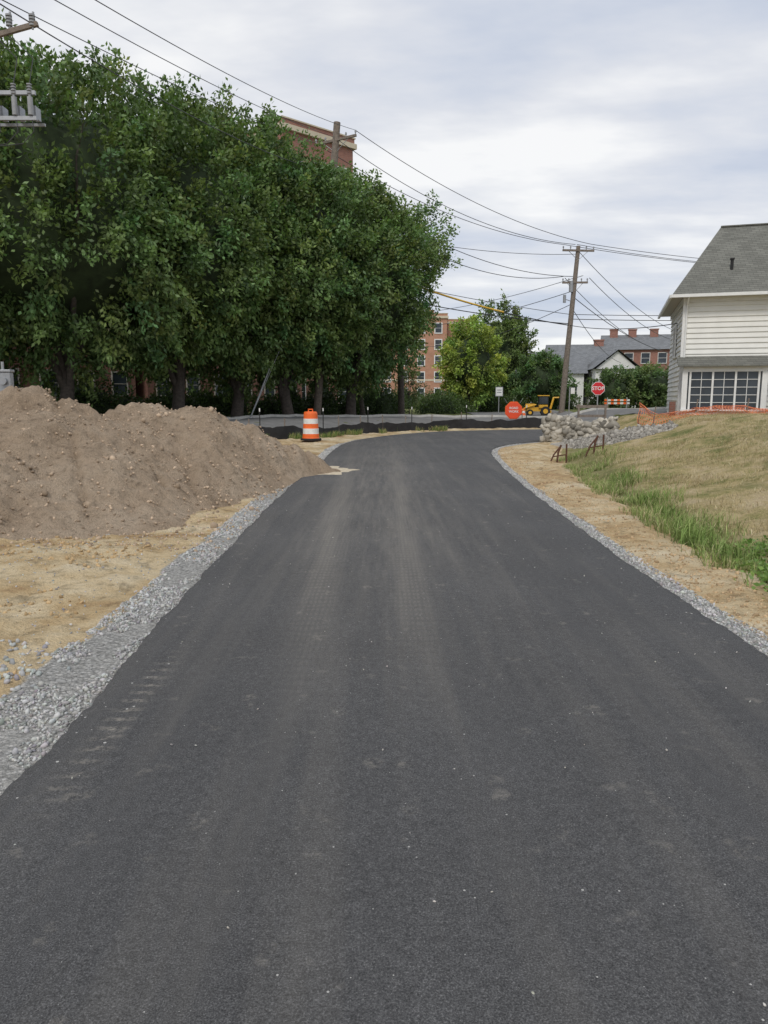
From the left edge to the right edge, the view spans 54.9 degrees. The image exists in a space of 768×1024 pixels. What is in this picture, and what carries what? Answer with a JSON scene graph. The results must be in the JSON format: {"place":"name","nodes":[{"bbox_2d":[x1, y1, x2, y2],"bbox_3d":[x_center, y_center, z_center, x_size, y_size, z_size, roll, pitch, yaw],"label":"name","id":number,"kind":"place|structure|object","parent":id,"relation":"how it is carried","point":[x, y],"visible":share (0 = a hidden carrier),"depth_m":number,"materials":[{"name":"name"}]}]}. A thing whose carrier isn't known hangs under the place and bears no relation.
{"place":"outdoors","nodes":[
{"label":"outdoors","id":0,"kind":"place"},
{"bbox_2d":[246,115,356,150],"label":"cornice","id":1,"kind":"structure","parent":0,"point":[349,142],"depth_m":59.38,"materials":[{"name":"beige stone"}]},
{"bbox_2d":[0,429,767,1023],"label":"asphalt road","id":2,"kind":"structure","parent":0,"point":[316,849],"depth_m":2.83,"materials":[{"name":"black asphalt"}]},
{"bbox_2d":[317,466,358,474],"bbox_3d":[-1.223,-0.893,15.389,1.659,0.044,1.934,0,9,0],"label":"sand spill","id":3,"kind":"object","parent":2,"relation":"on","point":[341,470],"visible":0.3,"depth_m":15.21,"materials":[{"name":"beige sand"}]},
{"bbox_2d":[14,479,765,1005],"bbox_3d":[0.397,0.200,8.427,3.399,0.016,14.005,0,9,0],"label":"road debris","id":4,"kind":"object","parent":2,"relation":"on","point":[382,749],"visible":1,"depth_m":3.20,"materials":[{"name":"stone"}]},
{"bbox_2d":[0,405,767,795],"bbox_3d":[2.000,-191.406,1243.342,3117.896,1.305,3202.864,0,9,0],"label":"ground","id":5,"kind":"structure","parent":0,"point":[74,583],"depth_m":7.03,"materials":[{"name":"beige soil"}]},
{"bbox_2d":[0,362,14,390],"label":"electric meter box","id":6,"kind":"object","parent":5,"relation":"on","point":[6,378],"visible":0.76,"depth_m":14.59,"materials":[{"name":"metal"}]},
{"bbox_2d":[0,98,43,356],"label":"pear tree","id":7,"kind":"object","parent":5,"relation":"on","point":[17,327],"visible":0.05,"depth_m":26.11,"materials":[{"name":"green plant"}]},
{"bbox_2d":[0,11,45,145],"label":"utility pole","id":8,"kind":"object","parent":5,"relation":"on","point":[18,113],"visible":1,"depth_m":13.94,"materials":[{"name":"grey wood"}]},
{"bbox_2d":[0,0,695,362],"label":"power lines","id":9,"kind":"object","parent":8,"relation":"attached to","point":[390,186],"visible":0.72,"depth_m":43.70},
{"bbox_2d":[418,286,503,312],"bbox_3d":[4.396,-12.743,44.073,6.989,1.331,0.106,-5,10,-30],"label":"yellow line cover","id":10,"kind":"object","parent":9,"relation":"on","point":[438,293],"visible":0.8,"depth_m":44.43,"materials":[{"name":"yellow plastic"}]},
{"bbox_2d":[0,638,85,709],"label":"loose stones","id":11,"kind":"object","parent":5,"relation":"on","point":[7,677],"visible":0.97,"depth_m":4.15,"materials":[{"name":"grey stone"}]},
{"bbox_2d":[3,330,135,400],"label":"brick townhouse","id":12,"kind":"structure","parent":5,"relation":"on","point":[120,382],"depth_m":43.24,"materials":[{"name":"red brick"}]},
{"bbox_2d":[9,330,128,395],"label":"windows","id":13,"kind":"structure","parent":12,"relation":"in","point":[121,382],"depth_m":43.57,"materials":[{"name":"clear glass"}]},
{"bbox_2d":[0,7,219,406],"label":"pear tree","id":14,"kind":"object","parent":5,"relation":"on","point":[71,188],"visible":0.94,"depth_m":25.89,"materials":[{"name":"green plant"}]},
{"bbox_2d":[0,525,234,674],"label":"soil clods","id":15,"kind":"object","parent":5,"relation":"on","point":[70,562],"visible":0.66,"depth_m":7.09,"materials":[{"name":"soil"}]},
{"bbox_2d":[0,385,340,539],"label":"sand pile","id":16,"kind":"object","parent":5,"relation":"on","point":[67,510],"visible":0.77,"depth_m":10.22,"materials":[{"name":"soil"}]},
{"bbox_2d":[0,385,295,551],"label":"soil clods","id":17,"kind":"object","parent":16,"relation":"on","point":[86,503],"visible":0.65,"depth_m":10.02,"materials":[{"name":"soil"}]},
{"bbox_2d":[77,68,319,409],"bbox_3d":[-9.274,-11.083,32.650,12.626,14.717,12.234,0,9,0],"label":"pear tree","id":18,"kind":"object","parent":5,"relation":"on","point":[201,185],"visible":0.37,"depth_m":30.08,"materials":[{"name":"green plant"}]},
{"bbox_2d":[14,372,408,415],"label":"hedge bushes","id":19,"kind":"object","parent":5,"relation":"on","point":[385,403],"visible":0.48,"depth_m":41.56,"materials":[{"name":"green plant"}]},
{"bbox_2d":[135,358,301,411],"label":"brick townhouse","id":20,"kind":"structure","parent":5,"relation":"on","point":[142,389],"depth_m":47.70,"materials":[{"name":"red brick"}]},
{"bbox_2d":[156,374,296,395],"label":"windows","id":21,"kind":"structure","parent":20,"relation":"in","point":[195,386],"depth_m":48.27,"materials":[{"name":"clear glass"}]},
{"bbox_2d":[250,340,283,417],"bbox_3d":[-4.683,-8.693,35.284,0.378,8.628,5.077,8,12,40],"label":"guy wire","id":22,"kind":"object","parent":5,"relation":"on","point":[260,392],"visible":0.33,"depth_m":34.46,"materials":[{"name":"metal"}]},
{"bbox_2d":[168,77,368,415],"bbox_3d":[-6.838,-11.939,35.613,12.316,15.539,12.042,0,9,0],"label":"pear tree","id":23,"kind":"object","parent":5,"relation":"on","point":[238,390],"visible":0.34,"depth_m":33.22,"materials":[{"name":"green plant"}]},
{"bbox_2d":[204,127,398,414],"bbox_3d":[-4.901,-11.720,37.824,11.118,14.435,10.988,-2,9,-13],"label":"pear tree","id":24,"kind":"object","parent":5,"relation":"on","point":[342,206],"visible":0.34,"depth_m":35.62,"materials":[{"name":"green plant"}]},
{"bbox_2d":[300,409,320,440],"bbox_3d":[-2.500,-2.986,25.240,0.720,1.060,0.720,0,9,0],"label":"traffic barrel","id":25,"kind":"object","parent":5,"relation":"on","point":[310,427],"visible":1,"depth_m":25.03,"materials":[{"name":"orange plastic"}]},
{"bbox_2d":[275,129,352,403],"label":"walls","id":26,"kind":"structure","parent":5,"relation":"on","point":[345,154],"depth_m":60.72,"materials":[{"name":"red brick"}]},
{"bbox_2d":[297,160,346,399],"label":"windows","id":27,"kind":"structure","parent":26,"relation":"attached to","point":[304,389],"depth_m":61.84,"materials":[{"name":"black glass"}]},
{"bbox_2d":[314,121,356,414],"bbox_3d":[-2.674,-12.532,39.780,2.587,15.831,0.552,1,9,7],"label":"utility pole","id":28,"kind":"object","parent":5,"relation":"on","point":[336,139],"visible":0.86,"depth_m":38.80,"materials":[{"name":"brown wood"}]},
{"bbox_2d":[263,425,448,438],"bbox_3d":[-1.041,-3.308,30.477,1.341,0.425,13.113,7,11,37],"label":"silt fence","id":29,"kind":"object","parent":5,"relation":"on","point":[354,432],"visible":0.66,"depth_m":29.89,"materials":[{"name":"black fabric"}]},
{"bbox_2d":[332,329,397,414],"bbox_3d":[-1.249,-10.215,44.974,4.727,9.376,4.949,0,9,0],"label":"pear tree","id":30,"kind":"object","parent":5,"relation":"on","point":[361,406],"visible":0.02,"depth_m":45.45,"materials":[{"name":"green plant"}]},
{"bbox_2d":[292,162,447,414],"bbox_3d":[-2.118,-11.857,41.153,11.582,13.749,10.837,0,9,0],"label":"pear tree","id":31,"kind":"object","parent":5,"relation":"on","point":[398,226],"visible":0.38,"depth_m":39.33,"materials":[{"name":"green plant"}]},
{"bbox_2d":[0,443,767,770],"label":"gravel edging","id":32,"kind":"object","parent":5,"relation":"on","point":[130,605],"visible":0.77,"depth_m":5.28,"materials":[{"name":"gravel"}]},
{"bbox_2d":[248,405,552,438],"bbox_3d":[-4.458,-3.095,26.625,35.312,1.315,3.382,-8,12,-43],"label":"silt fence","id":33,"kind":"object","parent":5,"relation":"on","point":[281,432],"visible":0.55,"depth_m":34.03,"materials":[{"name":"black fabric"}]},
{"bbox_2d":[370,318,446,402],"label":"walls","id":34,"kind":"structure","parent":5,"relation":"on","point":[428,370],"depth_m":132.46,"materials":[{"name":"orange brick"}]},
{"bbox_2d":[366,323,442,397],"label":"windows","id":35,"kind":"structure","parent":34,"relation":"attached to","point":[438,330],"depth_m":132.36,"materials":[{"name":"white paint"}]},
{"bbox_2d":[385,379,443,380],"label":"band","id":36,"kind":"object","parent":34,"relation":"attached to","point":[420,380],"visible":0.29,"depth_m":132.90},
{"bbox_2d":[434,313,448,319],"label":"cornice","id":37,"kind":"structure","parent":34,"relation":"on","point":[442,315],"depth_m":131.02,"materials":[{"name":"beige stone"}]},
{"bbox_2d":[391,364,429,413],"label":"sapling","id":38,"kind":"object","parent":5,"relation":"on","point":[414,396],"visible":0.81,"depth_m":49.32,"materials":[{"name":"green plant"}]},
{"bbox_2d":[394,188,463,413],"bbox_3d":[0.924,-12.435,45.594,7.152,13.690,7.476,-4,10,-26],"label":"pear tree","id":39,"kind":"object","parent":5,"relation":"on","point":[401,407],"visible":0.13,"depth_m":44.23,"materials":[{"name":"green plant"}]},
{"bbox_2d":[446,324,466,391],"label":"walls","id":40,"kind":"structure","parent":5,"relation":"on","point":[448,331],"depth_m":135.56,"materials":[{"name":"orange brick"}]},
{"bbox_2d":[447,319,458,323],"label":"cornice","id":41,"kind":"structure","parent":40,"relation":"on","point":[449,320],"depth_m":135.18,"materials":[{"name":"beige stone"}]},
{"bbox_2d":[356,387,583,413],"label":"roadside bushes","id":42,"kind":"object","parent":5,"relation":"on","point":[439,401],"visible":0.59,"depth_m":58.67,"materials":[{"name":"green plant"}]},
{"bbox_2d":[431,312,510,408],"bbox_3d":[6.971,-12.134,60.728,6.317,8.602,6.198,7,11,39],"label":"yellow green tree","id":43,"kind":"object","parent":5,"relation":"on","point":[465,352],"visible":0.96,"depth_m":59.55,"materials":[{"name":"green plant"}]},
{"bbox_2d":[495,387,502,414],"bbox_3d":[7.377,-7.000,47.514,0.500,2.050,0.089,-1,9,-8],"label":"regulatory sign","id":44,"kind":"object","parent":5,"relation":"on","point":[498,391],"visible":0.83,"depth_m":47.37,"materials":[{"name":"metal"}]},
{"bbox_2d":[475,289,538,399],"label":"roadside tree","id":45,"kind":"object","parent":5,"relation":"on","point":[517,342],"visible":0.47,"depth_m":67.07,"materials":[{"name":"green plant"}]},
{"bbox_2d":[507,347,580,409],"bbox_3d":[12.703,-10.309,59.237,5.509,5.652,5.339,0,9,0],"label":"round shrub tree","id":46,"kind":"object","parent":5,"relation":"on","point":[541,374],"visible":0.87,"depth_m":57.99,"materials":[{"name":"green plant"}]},
{"bbox_2d":[531,374,583,406],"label":"walls","id":47,"kind":"structure","parent":5,"relation":"on","point":[579,378],"depth_m":81.36,"materials":[{"name":"white paint"}]},
{"bbox_2d":[515,352,587,374],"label":"roof","id":48,"kind":"structure","parent":47,"relation":"on","point":[578,362],"depth_m":83.11,"materials":[{"name":"grey"}]},
{"bbox_2d":[550,444,567,462],"bbox_3d":[4.372,-1.423,18.611,0.479,0.568,0.066,0,9,0],"label":"a-frame barricade stand","id":49,"kind":"object","parent":5,"relation":"on","point":[558,450],"visible":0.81,"depth_m":18.59,"materials":[{"name":"metal"}]},
{"bbox_2d":[568,387,574,414],"bbox_3d":[9.510,-5.219,37.552,0.282,2.250,0.059,2,9,11],"label":"regulatory sign","id":50,"kind":"object","parent":5,"relation":"on","point":[572,390],"visible":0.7,"depth_m":37.41,"materials":[{"name":"grey metal"}]},
{"bbox_2d":[559,246,593,412],"bbox_3d":[12.579,-11.585,48.693,2.116,11.420,0.582,0,9,0],"label":"utility pole","id":51,"kind":"object","parent":5,"relation":"on","point":[574,282],"visible":0.99,"depth_m":48.48,"materials":[{"name":"brown wood"}]},
{"bbox_2d":[539,413,619,441],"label":"stones","id":52,"kind":"object","parent":5,"relation":"on","point":[555,427],"visible":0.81,"depth_m":25.28,"materials":[{"name":"grey stone"}]},
{"bbox_2d":[576,404,607,418],"bbox_3d":[8.500,-3.734,30.295,1.300,1.350,0.090,0,9,0],"label":"wooden frame","id":53,"kind":"object","parent":5,"relation":"on","point":[579,406],"visible":0.68,"depth_m":30.18,"materials":[{"name":"grey wood"}]},
{"bbox_2d":[585,435,604,456],"bbox_3d":[5.172,-1.615,18.177,0.479,0.568,0.066,0,9,0],"label":"a-frame barricade stand","id":54,"kind":"object","parent":5,"relation":"on","point":[595,441],"visible":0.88,"depth_m":18.15,"materials":[{"name":"metal"}]},
{"bbox_2d":[591,381,604,418],"bbox_3d":[10.282,-4.960,35.679,0.619,2.674,0.064,1,9,6],"label":"stop sign","id":55,"kind":"object","parent":5,"relation":"on","point":[597,388],"visible":1,"depth_m":35.51,"materials":[{"name":"red metal"}]},
{"bbox_2d":[550,430,647,448],"bbox_3d":[7.100,-2.281,22.314,4.200,1.007,7.200,0,9,0],"label":"rubble base","id":56,"kind":"object","parent":5,"relation":"on","point":[557,444],"visible":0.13,"depth_m":22.94,"materials":[{"name":"grey stone"}]},
{"bbox_2d":[560,420,677,448],"bbox_3d":[7.131,-2.362,22.509,3.376,0.896,5.265,0,9,0],"label":"rubble heap","id":57,"kind":"object","parent":56,"relation":"on","point":[626,433],"visible":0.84,"depth_m":21.26,"materials":[{"name":"stone"}]},
{"bbox_2d":[583,369,635,406],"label":"walls","id":58,"kind":"structure","parent":5,"relation":"on","point":[595,375],"depth_m":80.92,"materials":[{"name":"white paint"}]},
{"bbox_2d":[583,371,632,401],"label":"windows","id":59,"kind":"structure","parent":58,"relation":"attached to","point":[591,373],"depth_m":81.34,"materials":[{"name":"white paint"}]},
{"bbox_2d":[587,349,639,369],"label":"roof","id":60,"kind":"structure","parent":58,"relation":"on","point":[601,362],"depth_m":78.39,"materials":[{"name":"grey"}]},
{"bbox_2d":[583,364,641,408],"bbox_3d":[17.367,-9.139,56.156,4.498,4.281,4.289,0,9,0],"label":"bush","id":61,"kind":"object","parent":5,"relation":"on","point":[617,387],"visible":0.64,"depth_m":55.39,"materials":[{"name":"green plant"}]},
{"bbox_2d":[604,397,629,407],"bbox_3d":[16.211,-7.532,51.552,1.720,0.900,0.437,1,9,5],"label":"barricade","id":62,"kind":"object","parent":5,"relation":"on","point":[607,402],"visible":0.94,"depth_m":51.41,"materials":[{"name":"orange plastic"}]},
{"bbox_2d":[498,445,767,638],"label":"soil clods","id":63,"kind":"object","parent":5,"relation":"on","point":[697,588],"visible":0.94,"depth_m":7.49,"materials":[{"name":"soil"}]},
{"bbox_2d":[601,328,670,395],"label":"brick rowhouse","id":64,"kind":"structure","parent":5,"relation":"on","point":[639,353],"depth_m":105.16,"materials":[{"name":"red brick"}]},
{"bbox_2d":[624,352,666,376],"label":"windows","id":65,"kind":"structure","parent":64,"relation":"in","point":[662,356],"depth_m":104.39,"materials":[{"name":"grey glass"}]},
{"bbox_2d":[626,361,668,407],"bbox_3d":[20.494,-9.485,57.350,4.767,4.599,5.002,2,9,16],"label":"bush","id":66,"kind":"object","parent":5,"relation":"on","point":[651,384],"visible":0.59,"depth_m":56.09,"materials":[{"name":"green plant"}]},
{"bbox_2d":[554,441,767,586],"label":"green ditch grass","id":67,"kind":"structure","parent":5,"relation":"on","point":[602,486],"depth_m":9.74,"materials":[{"name":"green plant"}]},
{"bbox_2d":[567,412,767,581],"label":"dry hill grass","id":68,"kind":"structure","parent":5,"relation":"on","point":[689,421],"depth_m":14.53,"materials":[{"name":"plant"}]},
{"bbox_2d":[637,398,767,425],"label":"orange safety fence","id":69,"kind":"object","parent":5,"relation":"on","point":[706,410],"visible":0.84,"depth_m":29.61,"materials":[{"name":"plastic"}]},
{"bbox_2d":[733,535,767,598],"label":"broadleaf weeds","id":70,"kind":"object","parent":5,"relation":"on","point":[763,566],"visible":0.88,"depth_m":6.59,"materials":[{"name":"green plant"}]},
{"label":"walls","id":71,"kind":"object","parent":5,"relation":"on","visible":0},
{"bbox_2d":[545,344,614,363],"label":"roof","id":72,"kind":"structure","parent":71,"relation":"on","point":[593,351],"depth_m":90.92,"materials":[{"name":"grey"}]},
{"bbox_2d":[593,339,604,345],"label":"chimneys","id":73,"kind":"object","parent":72,"relation":"on","point":[599,342],"visible":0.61,"depth_m":91.08,"materials":[{"name":"red brick"}]},
{"bbox_2d":[0,0,767,351],"label":"sky","id":74,"kind":"structure","parent":0,"point":[638,125],"materials":[{"name":"grey"}]},
{"bbox_2d":[229,408,668,428],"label":"street","id":75,"kind":"structure","parent":0,"point":[273,422],"depth_m":36.82,"materials":[{"name":"grey asphalt"}]},
{"bbox_2d":[227,407,666,418],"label":"kerb","id":76,"kind":"structure","parent":75,"relation":"on","point":[346,415],"depth_m":41.50,"materials":[{"name":"concrete"}]},
{"bbox_2d":[504,398,521,420],"bbox_3d":[6.945,-5.485,39.688,0.742,1.215,0.742,7,11,39],"label":"road work sign","id":77,"kind":"object","parent":75,"relation":"on","point":[513,410],"visible":1,"depth_m":39.63,"materials":[{"name":"orange metal"}]},
{"bbox_2d":[468,410,591,418],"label":"side street","id":78,"kind":"structure","parent":0,"point":[536,413],"depth_m":52.70,"materials":[{"name":"grey asphalt"}]},
{"bbox_2d":[522,395,559,415],"bbox_3d":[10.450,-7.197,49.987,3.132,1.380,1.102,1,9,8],"label":"backhoe loader","id":79,"kind":"object","parent":78,"relation":"on","point":[544,410],"visible":0.92,"depth_m":49.63,"materials":[{"name":"metal"}]},
{"bbox_2d":[658,223,767,415],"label":"siding house on hill","id":80,"kind":"structure","parent":0,"point":[715,308],"depth_m":32.60,"materials":[{"name":"white paint"}]},
{"bbox_2d":[671,325,676,358],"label":"windows","id":81,"kind":"structure","parent":80,"relation":"in","point":[675,327],"depth_m":36.59,"materials":[{"name":"white paint"}]},
{"bbox_2d":[679,366,767,414],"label":"bay window","id":82,"kind":"structure","parent":80,"relation":"in","point":[719,385],"depth_m":32.20,"materials":[{"name":"white paint"}]}
]}

